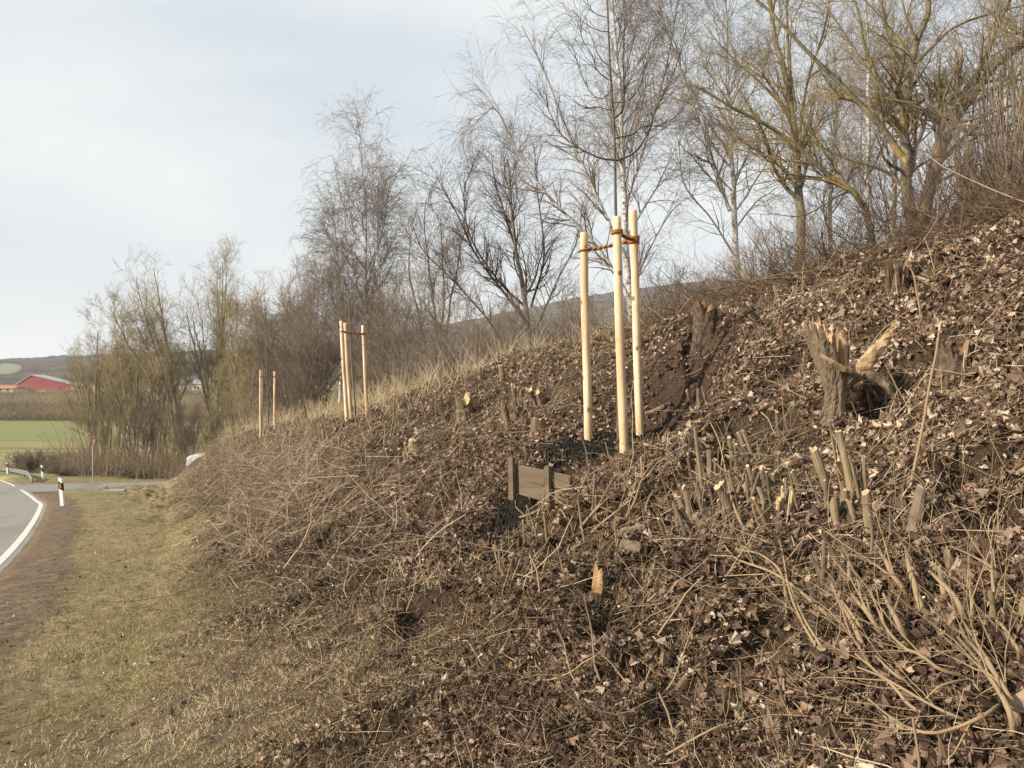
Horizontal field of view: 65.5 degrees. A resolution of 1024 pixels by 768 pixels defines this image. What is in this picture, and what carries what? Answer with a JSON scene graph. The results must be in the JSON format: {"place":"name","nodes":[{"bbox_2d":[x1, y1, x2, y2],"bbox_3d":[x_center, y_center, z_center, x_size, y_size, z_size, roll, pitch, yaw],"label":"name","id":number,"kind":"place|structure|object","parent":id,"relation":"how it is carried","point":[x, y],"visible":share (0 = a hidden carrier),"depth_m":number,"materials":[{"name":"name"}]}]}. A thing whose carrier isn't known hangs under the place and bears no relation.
{"place":"outdoors","nodes":[
{"label":"outdoors","id":0,"kind":"place"},
{"bbox_2d":[0,480,46,571],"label":"road","id":1,"kind":"structure","parent":0,"point":[18,509],"depth_m":24.41,"materials":[{"name":"asphalt"}]},
{"bbox_2d":[0,480,42,564],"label":"edge line marking","id":2,"kind":"structure","parent":1,"relation":"on","point":[13,547],"depth_m":18.80,"materials":[{"name":"paint"}]},
{"bbox_2d":[8,482,162,491],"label":"side road","id":3,"kind":"structure","parent":0,"point":[42,487],"depth_m":45.14,"materials":[{"name":"asphalt"}]},
{"bbox_2d":[0,278,758,384],"bbox_3d":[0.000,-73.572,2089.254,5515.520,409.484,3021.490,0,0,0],"label":"hills","id":4,"kind":"structure","parent":0,"point":[13,371],"depth_m":1584.30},
{"bbox_2d":[0,211,1023,767],"bbox_3d":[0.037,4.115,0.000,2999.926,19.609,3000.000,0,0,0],"label":"ground","id":5,"kind":"structure","parent":0,"point":[18,435],"depth_m":6.19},
{"bbox_2d":[1,446,63,472],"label":"stream bush","id":6,"kind":"object","parent":5,"relation":"on","point":[27,460],"visible":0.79,"depth_m":65.75,"materials":[{"name":"brown plant"}]},
{"bbox_2d":[15,374,87,392],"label":"red hall","id":7,"kind":"structure","parent":5,"relation":"on","point":[41,382],"depth_m":480.00,"materials":[{"name":"metal"}]},
{"bbox_2d":[56,363,106,452],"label":"bare tree","id":8,"kind":"object","parent":5,"relation":"on","point":[70,406],"visible":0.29,"depth_m":81.54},
{"bbox_2d":[60,302,138,457],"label":"bare tree","id":9,"kind":"object","parent":5,"relation":"on","point":[84,387],"visible":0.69,"depth_m":69.50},
{"bbox_2d":[72,395,150,462],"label":"bare tree","id":10,"kind":"object","parent":5,"relation":"on","point":[98,417],"visible":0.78,"depth_m":63.74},
{"bbox_2d":[90,323,152,459],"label":"bare tree","id":11,"kind":"object","parent":5,"relation":"on","point":[123,429],"visible":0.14,"depth_m":77.65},
{"bbox_2d":[87,320,180,459],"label":"bare tree","id":12,"kind":"object","parent":5,"relation":"on","point":[138,373],"visible":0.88,"depth_m":65.74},
{"bbox_2d":[83,242,195,457],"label":"bare tree","id":13,"kind":"object","parent":5,"relation":"on","point":[173,381],"visible":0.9,"depth_m":65.21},
{"bbox_2d":[19,360,264,480],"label":"streamside scrub","id":14,"kind":"object","parent":5,"relation":"on","point":[99,461],"visible":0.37,"depth_m":59.72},
{"bbox_2d":[128,393,165,464],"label":"bare tree","id":15,"kind":"object","parent":5,"relation":"on","point":[139,423],"visible":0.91,"depth_m":60.05,"materials":[{"name":"brown plant"}]},
{"bbox_2d":[112,309,208,460],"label":"bare tree","id":16,"kind":"object","parent":5,"relation":"on","point":[157,401],"visible":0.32,"depth_m":73.15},
{"bbox_2d":[141,402,193,462],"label":"bare tree","id":17,"kind":"object","parent":5,"relation":"on","point":[163,429],"visible":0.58,"depth_m":62.62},
{"bbox_2d":[0,398,335,420],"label":"hedge belt","id":18,"kind":"object","parent":5,"relation":"on","point":[10,410],"visible":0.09,"depth_m":220.78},
{"bbox_2d":[170,398,204,457],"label":"bare tree","id":19,"kind":"object","parent":5,"relation":"on","point":[193,422],"visible":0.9,"depth_m":57.79,"materials":[{"name":"brown plant"}]},
{"bbox_2d":[0,384,396,405],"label":"orchard belt","id":20,"kind":"object","parent":5,"relation":"on","point":[13,396],"visible":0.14,"depth_m":347.51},
{"bbox_2d":[180,383,232,448],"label":"bare tree","id":21,"kind":"object","parent":5,"relation":"on","point":[214,422],"visible":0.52,"depth_m":61.94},
{"bbox_2d":[166,233,268,444],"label":"bare tree","id":22,"kind":"object","parent":5,"relation":"on","point":[220,319],"visible":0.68,"depth_m":67.40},
{"bbox_2d":[199,337,256,433],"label":"bare tree","id":23,"kind":"object","parent":5,"relation":"on","point":[225,386],"visible":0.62,"depth_m":59.50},
{"bbox_2d":[205,264,281,429],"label":"bare tree","id":24,"kind":"object","parent":5,"relation":"on","point":[228,359],"visible":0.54,"depth_m":55.59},
{"bbox_2d":[225,361,297,428],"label":"bare tree","id":25,"kind":"object","parent":5,"relation":"on","point":[245,410],"visible":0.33,"depth_m":51.75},
{"bbox_2d":[259,370,275,437],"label":"stakes","id":26,"kind":"object","parent":5,"relation":"on","point":[261,376],"visible":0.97,"depth_m":30.36,"materials":[{"name":"brown wood"}]},
{"bbox_2d":[236,290,312,423],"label":"bare tree","id":27,"kind":"object","parent":5,"relation":"on","point":[257,356],"visible":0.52,"depth_m":48.93,"materials":[{"name":"brown plant"}]},
{"bbox_2d":[241,267,321,415],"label":"bare tree","id":28,"kind":"object","parent":5,"relation":"on","point":[273,340],"visible":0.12,"depth_m":57.30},
{"bbox_2d":[239,347,342,422],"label":"understory shrub","id":29,"kind":"object","parent":5,"relation":"on","point":[301,393],"visible":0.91,"depth_m":32.99,"materials":[{"name":"red plant"}]},
{"bbox_2d":[253,309,339,420],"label":"bare tree","id":30,"kind":"object","parent":5,"relation":"on","point":[288,403],"visible":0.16,"depth_m":45.08,"materials":[{"name":"brown plant"}]},
{"bbox_2d":[228,244,394,420],"bbox_3d":[-8.657,-2.324,33.742,7.124,7.847,6.867,0,0,0],"label":"willow shrub","id":31,"kind":"object","parent":5,"relation":"on","point":[319,345],"visible":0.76,"depth_m":33.66,"materials":[{"name":"red plant"}]},
{"bbox_2d":[259,172,389,405],"bbox_3d":[-8.038,-3.927,36.063,5.106,11.035,5.738,0,0,39],"label":"birch","id":32,"kind":"object","parent":5,"relation":"on","point":[330,259],"visible":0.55,"depth_m":35.72,"materials":[{"name":"brown plant"}]},
{"bbox_2d":[333,186,367,413],"bbox_3d":[-3.675,-1.890,18.232,0.636,5.376,1.227,0,0,38],"label":"young tree","id":33,"kind":"object","parent":5,"relation":"on","point":[346,257],"visible":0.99,"depth_m":17.99,"materials":[{"name":"brown plant"}]},
{"bbox_2d":[339,321,368,421],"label":"stakes","id":34,"kind":"object","parent":5,"relation":"on","point":[344,359],"visible":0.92,"depth_m":17.86,"materials":[{"name":"brown wood"}]},
{"bbox_2d":[296,255,414,407],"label":"willow shrub","id":35,"kind":"object","parent":5,"relation":"on","point":[344,321],"visible":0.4,"depth_m":32.17,"materials":[{"name":"red plant"}]},
{"bbox_2d":[317,317,405,400],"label":"understory shrub","id":36,"kind":"object","parent":5,"relation":"on","point":[370,377],"visible":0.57,"depth_m":26.78,"materials":[{"name":"red plant"}]},
{"bbox_2d":[84,376,641,677],"bbox_3d":[-7.880,2.517,23.479,7.106,5.276,42.029,0,0,-25],"label":"cut brushwood","id":37,"kind":"object","parent":5,"relation":"on","point":[268,486],"visible":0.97,"depth_m":10.97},
{"bbox_2d":[294,85,432,395],"bbox_3d":[-6.950,-6.323,37.834,6.834,16.437,6.744,0,0,0],"label":"birch","id":38,"kind":"object","parent":5,"relation":"on","point":[364,205],"visible":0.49,"depth_m":37.78,"materials":[{"name":"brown plant"}]},
{"bbox_2d":[313,146,428,384],"bbox_3d":[-6.770,-4.715,37.010,6.140,13.083,5.344,0,0,-31],"label":"birch","id":39,"kind":"object","parent":5,"relation":"on","point":[379,220],"visible":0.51,"depth_m":36.91,"materials":[{"name":"brown plant"}]},
{"bbox_2d":[324,236,460,395],"bbox_3d":[-4.114,-2.197,27.391,4.862,6.273,4.720,0,0,0],"label":"hedge shrub","id":40,"kind":"object","parent":5,"relation":"on","point":[382,313],"visible":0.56,"depth_m":27.39,"materials":[{"name":"brown plant"}]},
{"bbox_2d":[370,322,454,401],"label":"understory shrub","id":41,"kind":"object","parent":5,"relation":"on","point":[401,364],"visible":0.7,"depth_m":22.04,"materials":[{"name":"red plant"}]},
{"bbox_2d":[374,167,492,377],"bbox_3d":[-3.082,-3.809,32.185,5.055,10.248,4.004,0,0,0],"label":"alder tree","id":42,"kind":"object","parent":5,"relation":"on","point":[430,284],"visible":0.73,"depth_m":31.96,"materials":[{"name":"red plant"}]},
{"bbox_2d":[349,284,520,381],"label":"hedge shrub","id":43,"kind":"object","parent":5,"relation":"on","point":[417,325],"visible":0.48,"depth_m":23.69,"materials":[{"name":"red plant"}]},
{"bbox_2d":[409,301,499,377],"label":"understory shrub","id":44,"kind":"object","parent":5,"relation":"on","point":[445,352],"visible":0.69,"depth_m":19.95,"materials":[{"name":"red plant"}]},
{"bbox_2d":[444,279,543,369],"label":"understory shrub","id":45,"kind":"object","parent":5,"relation":"on","point":[479,334],"visible":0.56,"depth_m":18.93,"materials":[{"name":"red plant"}]},
{"bbox_2d":[379,95,610,349],"bbox_3d":[-0.355,-3.876,21.693,6.448,8.201,4.462,0,0,0],"label":"spreading tree","id":46,"kind":"object","parent":5,"relation":"on","point":[515,257],"visible":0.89,"depth_m":21.91,"materials":[{"name":"brown plant"}]},
{"bbox_2d":[0,205,1023,767],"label":"leaf litter","id":47,"kind":"object","parent":5,"relation":"on","point":[884,739],"visible":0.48,"depth_m":4.07,"materials":[{"name":"plant"}]},
{"bbox_2d":[0,205,1023,767],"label":"plant debris","id":48,"kind":"object","parent":5,"relation":"on","point":[414,679],"visible":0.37,"depth_m":4.39,"materials":[{"name":"plant"}]},
{"bbox_2d":[0,231,1023,767],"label":"grass","id":49,"kind":"structure","parent":5,"relation":"on","point":[172,677],"depth_m":5.09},
{"bbox_2d":[0,187,1023,767],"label":"twig litter","id":50,"kind":"object","parent":5,"relation":"on","point":[654,589],"visible":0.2,"depth_m":4.14,"materials":[{"name":"wood"}]},
{"bbox_2d":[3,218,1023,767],"bbox_3d":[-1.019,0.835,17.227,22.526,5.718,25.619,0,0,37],"label":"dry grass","id":51,"kind":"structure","parent":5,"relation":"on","point":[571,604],"depth_m":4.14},
{"bbox_2d":[461,288,565,358],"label":"understory shrub","id":52,"kind":"object","parent":5,"relation":"on","point":[495,334],"visible":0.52,"depth_m":17.82,"materials":[{"name":"red plant"}]},
{"bbox_2d":[499,383,541,429],"bbox_3d":[0.132,0.305,9.990,0.584,0.649,0.615,0,0,0],"label":"coppiced stump","id":53,"kind":"object","parent":5,"relation":"on","point":[519,403],"visible":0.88,"depth_m":9.95,"materials":[{"name":"wood"}]},
{"bbox_2d":[155,231,887,489],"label":"dry stalks","id":54,"kind":"object","parent":5,"relation":"on","point":[318,408],"visible":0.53,"depth_m":18.96,"materials":[{"name":"plant"}]},
{"bbox_2d":[508,457,571,507],"bbox_3d":[0.225,0.822,6.535,0.630,0.406,0.074,0,0,41],"label":"retaining board","id":55,"kind":"object","parent":5,"relation":"on","point":[523,480],"visible":0.75,"depth_m":6.59,"materials":[{"name":"brown wood"}]},
{"bbox_2d":[485,266,613,348],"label":"understory shrub","id":56,"kind":"object","parent":5,"relation":"on","point":[556,330],"visible":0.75,"depth_m":16.81,"materials":[{"name":"red plant"}]},
{"bbox_2d":[449,424,675,567],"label":"black soil","id":57,"kind":"structure","parent":5,"relation":"on","point":[572,445],"depth_m":7.20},
{"bbox_2d":[523,272,614,343],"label":"understory shrub","id":58,"kind":"object","parent":5,"relation":"on","point":[602,309],"visible":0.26,"depth_m":19.61,"materials":[{"name":"red plant"}]},
{"bbox_2d":[522,474,615,546],"bbox_3d":[0.365,0.981,5.535,0.752,0.724,0.281,0,0,25],"label":"coppiced stump","id":59,"kind":"object","parent":5,"relation":"on","point":[595,521],"visible":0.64,"depth_m":5.51,"materials":[{"name":"wood"}]},
{"bbox_2d":[255,413,886,723],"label":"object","id":60,"kind":"object","parent":5,"relation":"on","point":[676,608],"visible":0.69,"depth_m":3.75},
{"bbox_2d":[394,304,752,588],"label":"red soil","id":61,"kind":"structure","parent":5,"relation":"on","point":[680,348],"depth_m":8.49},
{"bbox_2d":[413,0,757,326],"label":"birch","id":62,"kind":"object","parent":5,"relation":"on","point":[624,149],"visible":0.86,"depth_m":16.75,"materials":[{"name":"brown plant"}]},
{"bbox_2d":[519,420,662,553],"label":"cut shrub","id":63,"kind":"object","parent":5,"relation":"on","point":[598,506],"visible":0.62,"depth_m":5.45,"materials":[{"name":"plant"}]},
{"bbox_2d":[578,210,643,453],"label":"stakes","id":64,"kind":"object","parent":5,"relation":"on","point":[632,238],"visible":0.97,"depth_m":7.96,"materials":[{"name":"brown wood"}]},
{"bbox_2d":[204,238,1023,767],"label":"cut stubble","id":65,"kind":"object","parent":5,"relation":"on","point":[672,528],"visible":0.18,"depth_m":4.93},
{"bbox_2d":[207,210,1023,767],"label":"flattened stalks","id":66,"kind":"object","parent":5,"relation":"on","point":[727,464],"visible":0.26,"depth_m":4.84,"materials":[{"name":"plant"}]},
{"bbox_2d":[517,0,747,439],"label":"young tree","id":67,"kind":"object","parent":5,"relation":"on","point":[614,134],"visible":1,"depth_m":7.69,"materials":[{"name":"brown plant"}]},
{"bbox_2d":[590,253,711,315],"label":"understory shrub","id":68,"kind":"object","parent":5,"relation":"on","point":[651,277],"visible":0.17,"depth_m":16.54,"materials":[{"name":"red plant"}]},
{"bbox_2d":[677,447,719,490],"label":"coppiced stump","id":69,"kind":"object","parent":5,"relation":"on","point":[709,464],"visible":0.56,"depth_m":5.45,"materials":[{"name":"wood"}]},
{"bbox_2d":[686,300,717,356],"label":"old stump","id":70,"kind":"object","parent":5,"relation":"on","point":[704,326],"visible":0.77,"depth_m":8.87,"materials":[{"name":"brown wood"}]},
{"bbox_2d":[657,470,760,542],"bbox_3d":[1.123,0.753,4.651,0.579,0.516,0.310,0,0,4],"label":"coppiced stump","id":71,"kind":"object","parent":5,"relation":"on","point":[706,512],"visible":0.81,"depth_m":4.57,"materials":[{"name":"wood"}]},
{"bbox_2d":[620,0,845,289],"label":"birch","id":72,"kind":"object","parent":5,"relation":"on","point":[732,208],"visible":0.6,"depth_m":18.93,"materials":[{"name":"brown plant"}]},
{"bbox_2d":[712,430,772,477],"bbox_3d":[1.539,0.514,5.344,0.346,0.394,0.397,0,0,44],"label":"coppiced stump","id":73,"kind":"object","parent":5,"relation":"on","point":[741,436],"visible":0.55,"depth_m":5.39,"materials":[{"name":"wood"}]},
{"bbox_2d":[710,422,788,618],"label":"cut shrub","id":74,"kind":"object","parent":5,"relation":"on","point":[765,557],"visible":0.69,"depth_m":3.88,"materials":[{"name":"plant"}]},
{"bbox_2d":[693,219,827,291],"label":"understory shrub","id":75,"kind":"object","parent":5,"relation":"on","point":[761,236],"visible":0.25,"depth_m":14.95,"materials":[{"name":"red plant"}]},
{"bbox_2d":[745,452,779,502],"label":"coppiced stump","id":76,"kind":"object","parent":5,"relation":"on","point":[765,480],"visible":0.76,"depth_m":4.54,"materials":[{"name":"wood"}]},
{"bbox_2d":[506,77,1023,393],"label":"crest brushwood","id":77,"kind":"object","parent":5,"relation":"on","point":[971,216],"visible":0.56,"depth_m":8.55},
{"bbox_2d":[652,8,891,249],"bbox_3d":[3.000,-2.817,9.211,2.889,3.105,1.936,0,0,0],"label":"arching tree","id":78,"kind":"object","parent":5,"relation":"on","point":[840,182],"visible":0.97,"depth_m":9.16,"materials":[{"name":"brown plant"}]},
{"bbox_2d":[667,0,878,269],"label":"forked tree","id":79,"kind":"object","parent":5,"relation":"on","point":[780,55],"visible":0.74,"depth_m":13.44,"materials":[{"name":"brown plant"}]},
{"bbox_2d":[751,469,798,528],"bbox_3d":[1.394,0.641,4.193,0.287,0.388,0.188,0,0,0],"label":"splintered stump","id":80,"kind":"object","parent":5,"relation":"on","point":[789,496],"visible":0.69,"depth_m":4.19,"materials":[{"name":"brown wood"}]},
{"bbox_2d":[691,486,880,660],"bbox_3d":[1.180,0.862,3.586,0.665,0.711,1.821,0,0,0],"label":"cut shrub","id":81,"kind":"object","parent":5,"relation":"on","point":[806,596],"visible":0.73,"depth_m":3.26,"materials":[{"name":"plant"}]},
{"bbox_2d":[729,190,859,282],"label":"sapling clump","id":82,"kind":"object","parent":5,"relation":"on","point":[769,232],"visible":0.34,"depth_m":10.53,"materials":[{"name":"brown plant"}]},
{"bbox_2d":[762,186,882,267],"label":"understory shrub","id":83,"kind":"object","parent":5,"relation":"on","point":[846,204],"visible":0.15,"depth_m":12.84,"materials":[{"name":"brown plant"}]},
{"bbox_2d":[748,0,898,260],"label":"birch","id":84,"kind":"object","parent":5,"relation":"on","point":[829,190],"visible":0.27,"depth_m":19.89,"materials":[{"name":"brown plant"}]},
{"bbox_2d":[802,514,873,612],"bbox_3d":[1.370,0.774,3.336,0.304,0.458,0.170,0,0,0],"label":"coppiced stump","id":85,"kind":"object","parent":5,"relation":"on","point":[822,573],"visible":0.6,"depth_m":3.32,"materials":[{"name":"wood"}]},
{"bbox_2d":[805,421,879,539],"bbox_3d":[1.705,0.512,3.981,0.293,0.631,0.517,0,0,-21],"label":"coppiced stump","id":86,"kind":"object","parent":5,"relation":"on","point":[851,484],"visible":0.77,"depth_m":3.97,"materials":[{"name":"wood"}]},
{"bbox_2d":[778,493,909,647],"bbox_3d":[1.381,0.688,3.086,0.415,0.615,0.695,0,0,-14],"label":"cut shrub","id":87,"kind":"object","parent":5,"relation":"on","point":[872,619],"visible":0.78,"depth_m":2.89,"materials":[{"name":"plant"}]},
{"bbox_2d":[802,318,897,425],"bbox_3d":[2.143,-0.073,5.020,0.598,0.705,0.265,0,0,0],"label":"torn stump","id":88,"kind":"object","parent":5,"relation":"on","point":[839,377],"visible":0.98,"depth_m":4.99,"materials":[{"name":"wood"}]},
{"bbox_2d":[759,143,948,268],"bbox_3d":[3.975,-1.890,9.348,1.886,1.635,1.811,0,0,-20],"label":"sapling clump","id":89,"kind":"object","parent":5,"relation":"on","point":[842,228],"visible":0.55,"depth_m":9.24,"materials":[{"name":"brown plant"}]},
{"bbox_2d":[694,523,1023,767],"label":"cut shrub","id":90,"kind":"object","parent":5,"relation":"on","point":[1007,701],"visible":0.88,"depth_m":2.41,"materials":[{"name":"plant"}]},
{"bbox_2d":[772,455,968,625],"bbox_3d":[1.466,0.614,3.157,0.682,0.590,0.928,0,0,0],"label":"cut shrub","id":91,"kind":"object","parent":5,"relation":"on","point":[916,579],"visible":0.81,"depth_m":2.98,"materials":[{"name":"plant"}]},
{"bbox_2d":[761,0,987,241],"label":"birch","id":92,"kind":"object","parent":5,"relation":"on","point":[866,121],"visible":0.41,"depth_m":15.56,"materials":[{"name":"brown plant"}]},
{"bbox_2d":[738,0,1023,237],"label":"multi stem tree","id":93,"kind":"object","parent":5,"relation":"on","point":[876,119],"visible":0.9,"depth_m":10.37,"materials":[{"name":"brown plant"}]},
{"bbox_2d":[803,0,968,238],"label":"birch","id":94,"kind":"object","parent":5,"relation":"on","point":[888,154],"visible":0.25,"depth_m":16.51,"materials":[{"name":"brown plant"}]},
{"bbox_2d":[884,257,909,298],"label":"old stump","id":95,"kind":"object","parent":5,"relation":"on","point":[899,271],"visible":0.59,"depth_m":6.40,"materials":[{"name":"brown wood"}]},
{"bbox_2d":[816,125,1001,245],"bbox_3d":[4.402,-2.138,8.976,1.794,1.720,1.933,0,0,0],"label":"sapling clump","id":96,"kind":"object","parent":5,"relation":"on","point":[866,181],"visible":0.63,"depth_m":8.92,"materials":[{"name":"brown plant"}]},
{"bbox_2d":[905,484,926,535],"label":"coppiced stump","id":97,"kind":"object","parent":5,"relation":"on","point":[916,511],"visible":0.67,"depth_m":3.42,"materials":[{"name":"wood"}]},
{"bbox_2d":[909,323,940,484],"bbox_3d":[1.988,0.118,3.837,0.165,0.822,0.016,0,0,0],"label":"bare sapling","id":98,"kind":"object","parent":5,"relation":"on","point":[925,410],"visible":0.95,"depth_m":3.83,"materials":[{"name":"wood"}]},
{"bbox_2d":[828,0,1023,232],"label":"leaning tree","id":99,"kind":"object","parent":5,"relation":"on","point":[945,93],"visible":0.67,"depth_m":10.01,"materials":[{"name":"brown plant"}]},
{"bbox_2d":[856,457,1023,650],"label":"cut shrub","id":100,"kind":"object","parent":5,"relation":"on","point":[993,570],"visible":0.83,"depth_m":2.70,"materials":[{"name":"plant"}]},
{"bbox_2d":[876,77,1012,235],"bbox_3d":[4.894,-2.417,8.928,1.811,2.096,2.097,0,0,0],"label":"sapling clump","id":101,"kind":"object","parent":5,"relation":"on","point":[929,173],"visible":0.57,"depth_m":8.64,"materials":[{"name":"brown plant"}]},
{"bbox_2d":[873,59,1023,222],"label":"sapling clump","id":102,"kind":"object","parent":5,"relation":"on","point":[957,145],"visible":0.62,"depth_m":8.43,"materials":[{"name":"brown plant"}]},
{"bbox_2d":[935,340,973,390],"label":"old stump","id":103,"kind":"object","parent":5,"relation":"on","point":[948,359],"visible":0.53,"depth_m":4.74,"materials":[{"name":"brown wood"}]},
{"bbox_2d":[888,0,1023,202],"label":"birch","id":104,"kind":"object","parent":5,"relation":"on","point":[1022,52],"visible":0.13,"depth_m":13.69,"materials":[{"name":"brown plant"}]},
{"bbox_2d":[907,1,1023,209],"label":"sapling clump","id":105,"kind":"object","parent":5,"relation":"on","point":[1003,142],"visible":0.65,"depth_m":8.15,"materials":[{"name":"brown plant"}]},
{"bbox_2d":[915,0,1023,209],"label":"sapling clump","id":106,"kind":"object","parent":5,"relation":"on","point":[993,94],"visible":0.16,"depth_m":10.31,"materials":[{"name":"brown plant"}]},
{"bbox_2d":[930,0,1023,197],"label":"birch","id":107,"kind":"object","parent":5,"relation":"on","point":[1022,9],"visible":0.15,"depth_m":14.55,"materials":[{"name":"brown plant"}]},
{"bbox_2d":[945,0,1023,168],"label":"sapling clump","id":108,"kind":"object","parent":5,"relation":"on","point":[1010,60],"visible":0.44,"depth_m":9.89,"materials":[{"name":"brown plant"}]},
{"bbox_2d":[0,0,1023,358],"label":"sky","id":109,"kind":"structure","parent":0,"point":[172,127],"materials":[{"name":"white"}]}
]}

